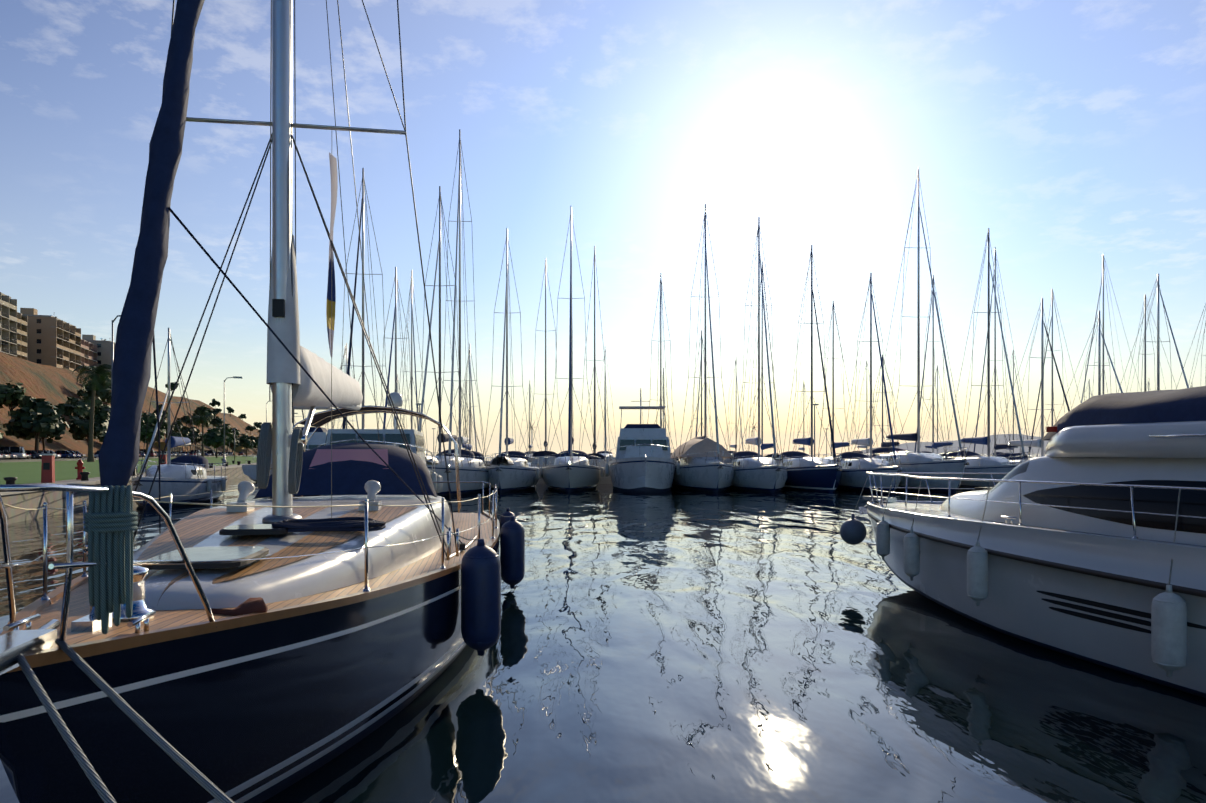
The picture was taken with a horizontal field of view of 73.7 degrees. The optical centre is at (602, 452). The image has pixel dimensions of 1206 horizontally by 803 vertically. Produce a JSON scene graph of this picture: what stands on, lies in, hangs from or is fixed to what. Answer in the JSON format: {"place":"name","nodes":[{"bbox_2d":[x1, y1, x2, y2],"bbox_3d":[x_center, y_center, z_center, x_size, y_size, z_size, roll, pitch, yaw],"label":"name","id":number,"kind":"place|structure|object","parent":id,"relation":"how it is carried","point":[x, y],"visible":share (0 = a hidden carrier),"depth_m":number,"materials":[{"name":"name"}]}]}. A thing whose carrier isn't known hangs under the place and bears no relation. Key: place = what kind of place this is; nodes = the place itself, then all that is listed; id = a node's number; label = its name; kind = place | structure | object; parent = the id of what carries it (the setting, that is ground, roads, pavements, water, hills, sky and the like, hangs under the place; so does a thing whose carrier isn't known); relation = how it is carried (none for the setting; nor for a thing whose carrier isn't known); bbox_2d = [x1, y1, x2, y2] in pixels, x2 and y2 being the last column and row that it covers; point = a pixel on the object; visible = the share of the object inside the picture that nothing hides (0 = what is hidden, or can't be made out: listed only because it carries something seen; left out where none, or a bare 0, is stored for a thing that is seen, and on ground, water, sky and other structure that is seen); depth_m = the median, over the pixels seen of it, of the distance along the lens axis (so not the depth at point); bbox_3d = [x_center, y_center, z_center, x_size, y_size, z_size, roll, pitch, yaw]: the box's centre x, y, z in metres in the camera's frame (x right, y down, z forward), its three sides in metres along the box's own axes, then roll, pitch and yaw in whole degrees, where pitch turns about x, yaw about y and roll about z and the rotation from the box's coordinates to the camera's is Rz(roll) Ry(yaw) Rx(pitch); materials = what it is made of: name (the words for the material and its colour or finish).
{"place":"outdoors","nodes":[
{"label":"outdoors","id":0,"kind":"place"},
{"bbox_2d":[0,352,259,484],"bbox_3d":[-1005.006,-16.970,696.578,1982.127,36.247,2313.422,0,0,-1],"label":"hill","id":1,"kind":"structure","parent":0,"point":[53,385],"depth_m":192.46,"materials":[{"name":"brown soil"}]},
{"bbox_2d":[0,292,16,355],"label":"building","id":2,"kind":"structure","parent":1,"relation":"on","point":[8,325],"depth_m":206.09,"materials":[{"name":"beige paint"}]},
{"bbox_2d":[0,450,17,458],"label":"car","id":3,"kind":"object","parent":1,"relation":"on","point":[7,452],"visible":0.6,"depth_m":118.47,"materials":[{"name":"grey paint"}]},
{"bbox_2d":[0,447,26,458],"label":"car","id":4,"kind":"object","parent":1,"relation":"on","point":[20,452],"visible":0.56,"depth_m":120.80,"materials":[{"name":"grey paint"}]},
{"bbox_2d":[0,381,36,418],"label":"tree","id":5,"kind":"object","parent":1,"relation":"on","point":[10,397],"visible":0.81,"depth_m":157.28,"materials":[{"name":"green plant"}]},
{"bbox_2d":[15,312,27,360],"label":"building","id":6,"kind":"structure","parent":1,"relation":"on","point":[22,336],"depth_m":230.14,"materials":[{"name":"paint"}]},
{"bbox_2d":[17,450,41,458],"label":"car","id":7,"kind":"object","parent":1,"relation":"on","point":[34,454],"visible":0.56,"depth_m":128.16,"materials":[{"name":"grey paint"}]},
{"bbox_2d":[8,396,59,449],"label":"tree","id":8,"kind":"object","parent":1,"relation":"on","point":[44,423],"visible":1,"depth_m":140.91,"materials":[{"name":"green plant"}]},
{"bbox_2d":[3,403,64,443],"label":"tree","id":9,"kind":"object","parent":1,"relation":"on","point":[5,425],"visible":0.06,"depth_m":146.97,"materials":[{"name":"green plant"}]},
{"bbox_2d":[7,412,69,442],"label":"tree","id":10,"kind":"object","parent":1,"relation":"on","point":[28,434],"visible":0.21,"depth_m":147.43,"materials":[{"name":"green plant"}]},
{"bbox_2d":[40,454,55,482],"bbox_3d":[-20.274,0.554,29.378,0.400,1.060,0.340,0,0,-17],"label":"service pedestal","id":11,"kind":"object","parent":1,"relation":"on","point":[48,469],"visible":1,"depth_m":29.25,"materials":[{"name":"red metal"}]},
{"bbox_2d":[20,308,80,371],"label":"building","id":12,"kind":"structure","parent":1,"relation":"on","point":[55,341],"depth_m":241.31,"materials":[{"name":"beige paint"}]},
{"bbox_2d":[55,450,75,457],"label":"car","id":13,"kind":"object","parent":1,"relation":"on","point":[66,453],"visible":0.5,"depth_m":142.98,"materials":[{"name":"blue paint"}]},
{"bbox_2d":[53,397,95,419],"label":"tree","id":14,"kind":"object","parent":1,"relation":"on","point":[74,406],"visible":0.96,"depth_m":193.10,"materials":[{"name":"green plant"}]},
{"bbox_2d":[75,459,84,479],"bbox_3d":[-21.289,0.664,32.728,0.311,0.840,0.311,0,0,28],"label":"fire hydrant","id":15,"kind":"object","parent":1,"relation":"on","point":[79,467],"visible":0.9,"depth_m":32.65,"materials":[{"name":"red metal"}]},
{"bbox_2d":[67,416,107,446],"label":"tree","id":16,"kind":"object","parent":1,"relation":"on","point":[79,429],"visible":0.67,"depth_m":175.01,"materials":[{"name":"green plant"}]},
{"bbox_2d":[81,339,96,370],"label":"building","id":17,"kind":"structure","parent":1,"relation":"on","point":[88,353],"depth_m":277.64,"materials":[{"name":"pink paint"}]},
{"bbox_2d":[79,412,101,423],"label":"tree","id":18,"kind":"object","parent":1,"relation":"on","point":[87,417],"visible":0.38,"depth_m":199.87,"materials":[{"name":"green plant"}]},
{"bbox_2d":[72,364,110,461],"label":"palm","id":19,"kind":"object","parent":1,"relation":"on","point":[99,373],"visible":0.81,"depth_m":99.71,"materials":[{"name":"green plant"}]},
{"bbox_2d":[77,380,110,401],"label":"tree","id":20,"kind":"object","parent":1,"relation":"on","point":[103,393],"visible":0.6,"depth_m":223.07,"materials":[{"name":"green plant"}]},
{"bbox_2d":[84,396,110,419],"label":"tree","id":21,"kind":"object","parent":1,"relation":"on","point":[103,410],"visible":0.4,"depth_m":203.31,"materials":[{"name":"green plant"}]},
{"bbox_2d":[82,334,114,370],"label":"building","id":22,"kind":"structure","parent":1,"relation":"on","point":[104,351],"depth_m":289.79,"materials":[{"name":"beige paint"}]},
{"bbox_2d":[111,315,120,395],"bbox_3d":[-22.000,-2.686,37.215,1.560,7.540,0.320,0,0,-17],"label":"quay lamp","id":23,"kind":"object","parent":1,"relation":"on","point":[112,357],"visible":0.23,"depth_m":37.01,"materials":[{"name":"silver metal"}]},
{"bbox_2d":[0,460,256,525],"bbox_3d":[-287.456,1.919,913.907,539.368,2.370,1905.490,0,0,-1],"label":"quay wall","id":24,"kind":"structure","parent":1,"relation":"on","point":[35,499],"depth_m":27.11,"materials":[{"name":"stone"}]},
{"bbox_2d":[140,410,166,456],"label":"tree","id":25,"kind":"object","parent":1,"relation":"on","point":[152,421],"visible":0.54,"depth_m":148.61,"materials":[{"name":"green plant"}]},
{"bbox_2d":[165,423,188,450],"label":"tree","id":26,"kind":"object","parent":1,"relation":"on","point":[174,433],"visible":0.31,"depth_m":257.96,"materials":[{"name":"green plant"}]},
{"bbox_2d":[154,442,201,451],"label":"quayside taverna","id":27,"kind":"structure","parent":1,"relation":"on","point":[178,448],"depth_m":254.33,"materials":[{"name":"beige glass"}]},
{"bbox_2d":[177,414,195,424],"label":"tree","id":28,"kind":"object","parent":1,"relation":"on","point":[184,421],"visible":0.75,"depth_m":330.05,"materials":[{"name":"green plant"}]},
{"bbox_2d":[181,427,200,442],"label":"tree","id":29,"kind":"object","parent":1,"relation":"on","point":[190,433],"visible":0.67,"depth_m":284.17,"materials":[{"name":"green plant"}]},
{"bbox_2d":[192,414,212,456],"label":"palm","id":30,"kind":"object","parent":1,"relation":"on","point":[205,419],"visible":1,"depth_m":197.76,"materials":[{"name":"green plant"}]},
{"bbox_2d":[194,405,213,418],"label":"tree","id":31,"kind":"object","parent":1,"relation":"on","point":[202,410],"visible":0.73,"depth_m":375.42,"materials":[{"name":"green plant"}]},
{"bbox_2d":[208,416,223,426],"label":"tree","id":32,"kind":"object","parent":1,"relation":"on","point":[217,420],"visible":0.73,"depth_m":397.49,"materials":[{"name":"green plant"}]},
{"bbox_2d":[202,428,233,457],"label":"tree","id":33,"kind":"object","parent":1,"relation":"on","point":[214,437],"visible":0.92,"depth_m":175.39,"materials":[{"name":"green plant"}]},
{"bbox_2d":[209,424,233,453],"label":"tree","id":34,"kind":"object","parent":1,"relation":"on","point":[228,429],"visible":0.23,"depth_m":234.72,"materials":[{"name":"green plant"}]},
{"bbox_2d":[222,376,242,465],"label":"quay lamp","id":35,"kind":"object","parent":1,"relation":"on","point":[223,460],"visible":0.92,"depth_m":67.63,"materials":[{"name":"silver metal"}]},
{"bbox_2d":[235,446,257,454],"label":"quayside taverna","id":36,"kind":"structure","parent":1,"relation":"on","point":[240,449],"depth_m":405.40,"materials":[{"name":"beige glass"}]},
{"bbox_2d":[239,433,255,455],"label":"tree","id":37,"kind":"object","parent":1,"relation":"on","point":[246,441],"visible":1,"depth_m":273.87,"materials":[{"name":"green plant"}]},
{"bbox_2d":[0,453,1205,802],"bbox_3d":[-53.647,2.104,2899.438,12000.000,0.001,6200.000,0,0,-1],"label":"water","id":38,"kind":"structure","parent":0,"point":[728,645],"depth_m":7.18,"materials":[{"name":"blue liquid"}]},
{"bbox_2d":[131,328,226,508],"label":"sailboat","id":39,"kind":"object","parent":38,"relation":"on","point":[184,475],"visible":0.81,"depth_m":33.05,"materials":[{"name":"white"}]},
{"bbox_2d":[0,0,499,802],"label":"sailing yacht","id":40,"kind":"object","parent":38,"relation":"on","point":[256,650],"visible":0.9,"depth_m":4.98,"materials":[{"name":"blue"}]},
{"bbox_2d":[83,485,137,633],"bbox_3d":[-2.078,0.450,3.396,0.192,0.630,0.161,0,0,-1],"label":"rope coil on pulpit","id":41,"kind":"object","parent":40,"relation":"attached to","point":[110,521],"visible":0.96,"depth_m":3.36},
{"bbox_2d":[454,534,500,655],"bbox_3d":[-1.165,1.347,7.675,0.370,1.166,0.380,0,0,38],"label":"boat fender","id":42,"kind":"object","parent":40,"relation":"attached to","point":[480,597],"visible":1,"depth_m":7.52,"materials":[{"name":"blue plastic"}]},
{"bbox_2d":[497,505,515,529],"bbox_3d":[-1.684,1.345,14.173,0.282,0.865,0.293,0,0,38],"label":"boat fender","id":43,"kind":"object","parent":40,"relation":"attached to","point":[503,520],"visible":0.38,"depth_m":14.09,"materials":[{"name":"blue rubber"}]},
{"bbox_2d":[496,513,524,588],"bbox_3d":[-1.329,1.430,11.801,0.352,1.116,0.360,0,0,37],"label":"boat fender","id":44,"kind":"object","parent":40,"relation":"attached to","point":[512,546],"visible":1,"depth_m":11.66,"materials":[{"name":"blue plastic"}]},
{"bbox_2d":[242,410,303,481],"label":"sailboat","id":45,"kind":"object","parent":38,"relation":"on","point":[249,471],"visible":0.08,"depth_m":56.85,"materials":[{"name":"white"}]},
{"bbox_2d":[269,406,333,497],"bbox_3d":[-15.020,0.132,40.702,3.914,4.944,10.767,0,0,-11],"label":"cruiser","id":46,"kind":"object","parent":38,"relation":"on","point":[317,438],"visible":0.08,"depth_m":39.70,"materials":[{"name":"white"}]},
{"bbox_2d":[325,343,358,428],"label":"sailboat","id":47,"kind":"object","parent":38,"relation":"on","point":[346,350],"visible":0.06,"depth_m":66.53,"materials":[{"name":"grey metal"}]},
{"bbox_2d":[333,168,393,428],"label":"sailboat","id":48,"kind":"object","parent":38,"relation":"on","point":[363,366],"visible":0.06,"depth_m":37.65,"materials":[{"name":"white metal"}]},
{"bbox_2d":[318,392,442,495],"bbox_3d":[-7.921,0.119,28.355,4.244,4.970,11.767,0,0,-9],"label":"cruiser","id":49,"kind":"object","parent":38,"relation":"on","point":[415,439],"visible":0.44,"depth_m":26.43,"materials":[{"name":"white"}]},
{"bbox_2d":[378,267,414,428],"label":"sailboat","id":50,"kind":"object","parent":38,"relation":"on","point":[395,313],"visible":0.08,"depth_m":43.69,"materials":[{"name":"white metal"}]},
{"bbox_2d":[397,270,427,452],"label":"sailboat","id":51,"kind":"object","parent":38,"relation":"on","point":[412,382],"visible":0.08,"depth_m":59.82,"materials":[{"name":"white metal"}]},
{"bbox_2d":[415,186,490,495],"bbox_3d":[-8.396,-5.695,42.626,4.095,16.198,12.336,0,0,2],"label":"sailboat","id":52,"kind":"object","parent":38,"relation":"on","point":[440,468],"visible":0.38,"depth_m":41.50,"materials":[{"name":"white"}]},
{"bbox_2d":[435,129,493,495],"bbox_3d":[-7.737,-7.486,44.143,3.788,19.779,11.336,0,0,-3],"label":"sailboat","id":53,"kind":"object","parent":38,"relation":"on","point":[475,471],"visible":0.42,"depth_m":42.82,"materials":[{"name":"white"}]},
{"bbox_2d":[461,385,474,450],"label":"sailboat","id":54,"kind":"object","parent":38,"relation":"on","point":[465,419],"visible":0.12,"depth_m":113.34,"materials":[{"name":"grey metal"}]},
{"bbox_2d":[456,344,484,465],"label":"sailboat","id":55,"kind":"object","parent":38,"relation":"on","point":[470,414],"visible":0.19,"depth_m":61.11,"materials":[{"name":"grey"}]},
{"bbox_2d":[483,228,542,492],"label":"sailboat","id":56,"kind":"object","parent":38,"relation":"on","point":[510,471],"visible":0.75,"depth_m":45.05,"materials":[{"name":"white"}]},
{"bbox_2d":[518,380,540,462],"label":"sailboat","id":57,"kind":"object","parent":38,"relation":"on","point":[533,452],"visible":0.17,"depth_m":104.98,"materials":[{"name":"grey metal"}]},
{"bbox_2d":[527,258,562,467],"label":"sailboat","id":58,"kind":"object","parent":38,"relation":"on","point":[540,455],"visible":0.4,"depth_m":60.90,"materials":[{"name":"white"}]},
{"bbox_2d":[539,206,603,491],"bbox_3d":[-1.882,-6.046,48.184,3.941,16.900,11.836,0,0,-1],"label":"sailboat","id":59,"kind":"object","parent":38,"relation":"on","point":[571,470],"visible":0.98,"depth_m":45.67,"materials":[{"name":"white plastic"}]},
{"bbox_2d":[579,246,612,469],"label":"sailboat","id":60,"kind":"object","parent":38,"relation":"on","point":[603,461],"visible":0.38,"depth_m":61.34,"materials":[{"name":"white"}]},
{"bbox_2d":[596,350,616,462],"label":"sailboat","id":61,"kind":"object","parent":38,"relation":"on","point":[605,453],"visible":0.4,"depth_m":109.53,"materials":[{"name":"grey metal"}]},
{"bbox_2d":[222,403,1020,483],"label":"pier","id":62,"kind":"structure","parent":38,"relation":"in","point":[604,479],"depth_m":57.18,"materials":[{"name":"concrete"}]},
{"bbox_2d":[605,388,679,492],"bbox_3d":[2.306,-0.708,47.348,4.409,6.625,12.267,0,0,1],"label":"motor yacht","id":63,"kind":"object","parent":38,"relation":"on","point":[643,462],"visible":0.9,"depth_m":43.59,"materials":[{"name":"white plastic"}]},
{"bbox_2d":[647,273,678,462],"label":"sailboat","id":64,"kind":"object","parent":38,"relation":"on","point":[662,325],"visible":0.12,"depth_m":60.39,"materials":[{"name":"grey metal"}]},
{"bbox_2d":[657,368,671,446],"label":"sailboat","id":65,"kind":"object","parent":38,"relation":"on","point":[664,402],"visible":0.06,"depth_m":111.08,"materials":[{"name":"grey metal"}]},
{"bbox_2d":[671,204,735,491],"bbox_3d":[5.946,-6.045,47.913,4.095,16.899,12.336,0,0,-2],"label":"sailboat","id":66,"kind":"object","parent":38,"relation":"on","point":[704,467],"visible":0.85,"depth_m":46.11,"materials":[{"name":"white"}]},
{"bbox_2d":[691,330,725,462],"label":"sailboat","id":67,"kind":"object","parent":38,"relation":"on","point":[701,340],"visible":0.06,"depth_m":68.20,"materials":[{"name":"grey metal"}]},
{"bbox_2d":[724,360,747,463],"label":"sailboat","id":68,"kind":"object","parent":38,"relation":"on","point":[729,459],"visible":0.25,"depth_m":104.91,"materials":[{"name":"grey"}]},
{"bbox_2d":[723,217,786,492],"bbox_3d":[8.910,-5.547,46.951,3.788,15.902,11.336,0,0,-1],"label":"sailboat","id":69,"kind":"object","parent":38,"relation":"on","point":[755,471],"visible":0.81,"depth_m":44.91,"materials":[{"name":"white"}]},
{"bbox_2d":[748,261,780,465],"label":"sailboat","id":70,"kind":"object","parent":38,"relation":"on","point":[763,446],"visible":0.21,"depth_m":60.49,"materials":[{"name":"grey"}]},
{"bbox_2d":[795,383,810,453],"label":"sailboat","id":71,"kind":"object","parent":38,"relation":"on","point":[801,448],"visible":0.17,"depth_m":110.71,"materials":[{"name":"grey"}]},
{"bbox_2d":[765,245,841,491],"bbox_3d":[12.104,-4.852,47.720,3.788,14.512,11.336,0,0,-3],"label":"sailboat","id":72,"kind":"object","parent":38,"relation":"on","point":[806,472],"visible":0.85,"depth_m":45.71,"materials":[{"name":"blue"}]},
{"bbox_2d":[815,301,859,464],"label":"sailboat","id":73,"kind":"object","parent":38,"relation":"on","point":[840,444],"visible":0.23,"depth_m":62.85,"materials":[{"name":"grey metal"}]},
{"bbox_2d":[851,361,877,457],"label":"sailboat","id":74,"kind":"object","parent":38,"relation":"on","point":[862,446],"visible":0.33,"depth_m":111.44,"materials":[{"name":"grey metal"}]},
{"bbox_2d":[830,273,901,492],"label":"sailboat","id":75,"kind":"object","parent":38,"relation":"on","point":[856,466],"visible":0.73,"depth_m":45.17,"materials":[{"name":"white"}]},
{"bbox_2d":[867,355,908,456],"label":"sailboat","id":76,"kind":"object","parent":38,"relation":"on","point":[883,444],"visible":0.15,"depth_m":62.37,"materials":[{"name":"grey metal"}]},
{"bbox_2d":[862,168,969,492],"bbox_3d":[18.401,-7.125,48.223,4.556,19.059,13.836,0,0,-3],"label":"sailboat","id":77,"kind":"object","parent":38,"relation":"on","point":[918,461],"visible":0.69,"depth_m":45.59,"materials":[{"name":"white"}]},
{"bbox_2d":[920,365,951,454],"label":"sailboat","id":78,"kind":"object","parent":38,"relation":"on","point":[937,426],"visible":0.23,"depth_m":109.52,"materials":[{"name":"grey metal"}]},
{"bbox_2d":[914,275,965,459],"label":"sailboat","id":79,"kind":"object","parent":38,"relation":"on","point":[937,444],"visible":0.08,"depth_m":67.41,"materials":[{"name":"grey metal"}]},
{"bbox_2d":[942,228,1030,488],"bbox_3d":[22.707,-5.403,48.264,3.941,15.613,11.836,0,0,2],"label":"sailboat","id":80,"kind":"object","parent":38,"relation":"on","point":[978,463],"visible":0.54,"depth_m":47.15,"materials":[{"name":"white"}]},
{"bbox_2d":[973,247,1033,458],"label":"sailboat","id":81,"kind":"object","parent":38,"relation":"on","point":[1001,446],"visible":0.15,"depth_m":68.65,"materials":[{"name":"grey metal"}]},
{"bbox_2d":[982,350,1031,457],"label":"sailboat","id":82,"kind":"object","parent":38,"relation":"on","point":[997,453],"visible":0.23,"depth_m":117.11,"materials":[{"name":"grey metal"}]},
{"bbox_2d":[991,298,1069,463],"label":"sailboat","id":83,"kind":"object","parent":38,"relation":"on","point":[1038,443],"visible":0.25,"depth_m":47.20,"materials":[{"name":"grey metal"}]},
{"bbox_2d":[859,386,1205,697],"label":"motor yacht","id":84,"kind":"object","parent":38,"relation":"on","point":[1076,535],"visible":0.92,"depth_m":8.02,"materials":[{"name":"white plastic"}]},
{"bbox_2d":[840,475,868,544],"bbox_3d":[4.272,0.968,13.720,0.436,1.192,0.491,0,0,27],"label":"ball fender","id":85,"kind":"object","parent":84,"relation":"attached to","point":[853,531],"visible":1,"depth_m":13.55,"materials":[{"name":"blue rubber"}]},
{"bbox_2d":[876,476,893,559],"bbox_3d":[4.105,0.945,11.730,0.189,1.212,0.346,0,0,31],"label":"white fender","id":86,"kind":"object","parent":84,"relation":"attached to","point":[882,539],"visible":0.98,"depth_m":11.59,"materials":[{"name":"plastic"}]},
{"bbox_2d":[904,477,921,580],"bbox_3d":[4.145,1.006,10.647,0.336,1.357,0.200,0,0,-17],"label":"white fender","id":87,"kind":"object","parent":84,"relation":"attached to","point":[911,554],"visible":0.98,"depth_m":10.55,"materials":[{"name":"plastic"}]},
{"bbox_2d":[967,480,990,605],"bbox_3d":[4.260,1.015,9.122,0.218,1.406,0.381,0,0,32],"label":"white fender","id":88,"kind":"object","parent":84,"relation":"attached to","point":[977,573],"visible":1,"depth_m":8.97,"materials":[{"name":"plastic"}]},
{"bbox_2d":[1151,488,1186,676],"bbox_3d":[4.823,1.092,6.778,0.369,1.580,0.250,0,0,-11],"label":"white fender","id":89,"kind":"object","parent":84,"relation":"attached to","point":[1169,631],"visible":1,"depth_m":6.68,"materials":[{"name":"plastic"}]},
{"bbox_2d":[1026,289,1080,459],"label":"sailboat","id":90,"kind":"object","parent":38,"relation":"on","point":[1051,404],"visible":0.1,"depth_m":66.96,"materials":[{"name":"grey"}]},
{"bbox_2d":[1028,311,1122,458],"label":"sailboat","id":91,"kind":"object","parent":38,"relation":"on","point":[1099,365],"visible":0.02,"depth_m":46.88,"materials":[{"name":"grey metal"}]},
{"bbox_2d":[1081,254,1140,402],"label":"sailboat","id":92,"kind":"object","parent":38,"relation":"on","point":[1103,370],"visible":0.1,"depth_m":68.14,"materials":[{"name":"grey metal"}]},
{"bbox_2d":[1126,294,1176,392],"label":"sailboat","id":93,"kind":"object","parent":38,"relation":"on","point":[1145,305],"visible":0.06,"depth_m":67.48,"materials":[{"name":"grey"}]},
{"bbox_2d":[1118,274,1188,391],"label":"sailboat","id":94,"kind":"object","parent":38,"relation":"on","point":[1158,343],"visible":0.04,"depth_m":46.33,"materials":[{"name":"grey metal"}]},
{"bbox_2d":[1176,304,1205,388],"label":"sailboat","id":95,"kind":"object","parent":38,"relation":"on","point":[1198,354],"visible":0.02,"depth_m":49.09,"materials":[{"name":"grey metal"}]},
{"bbox_3d":[0.115,1.764,0.286,40.000,0.680,3.000,0,0,-1],"label":"pontoon","id":96,"kind":"object","parent":38,"relation":"on","visible":0},
{"bbox_2d":[17,638,234,802],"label":"mooring lines","id":97,"kind":"object","parent":96,"relation":"on","point":[167,748],"visible":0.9,"depth_m":2.82,"materials":[{"name":"grey fabric"}]},
{"bbox_2d":[0,0,1205,452],"label":"sky","id":98,"kind":"structure","parent":0,"point":[1073,132],"materials":[{"name":"blue"}]},
{"bbox_2d":[862,434,1048,452],"bbox_3d":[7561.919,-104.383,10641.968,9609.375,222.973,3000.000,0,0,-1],"label":"distant mountains","id":99,"kind":"structure","parent":0,"point":[1002,438],"depth_m":9080.97,"materials":[{"name":"grey"}]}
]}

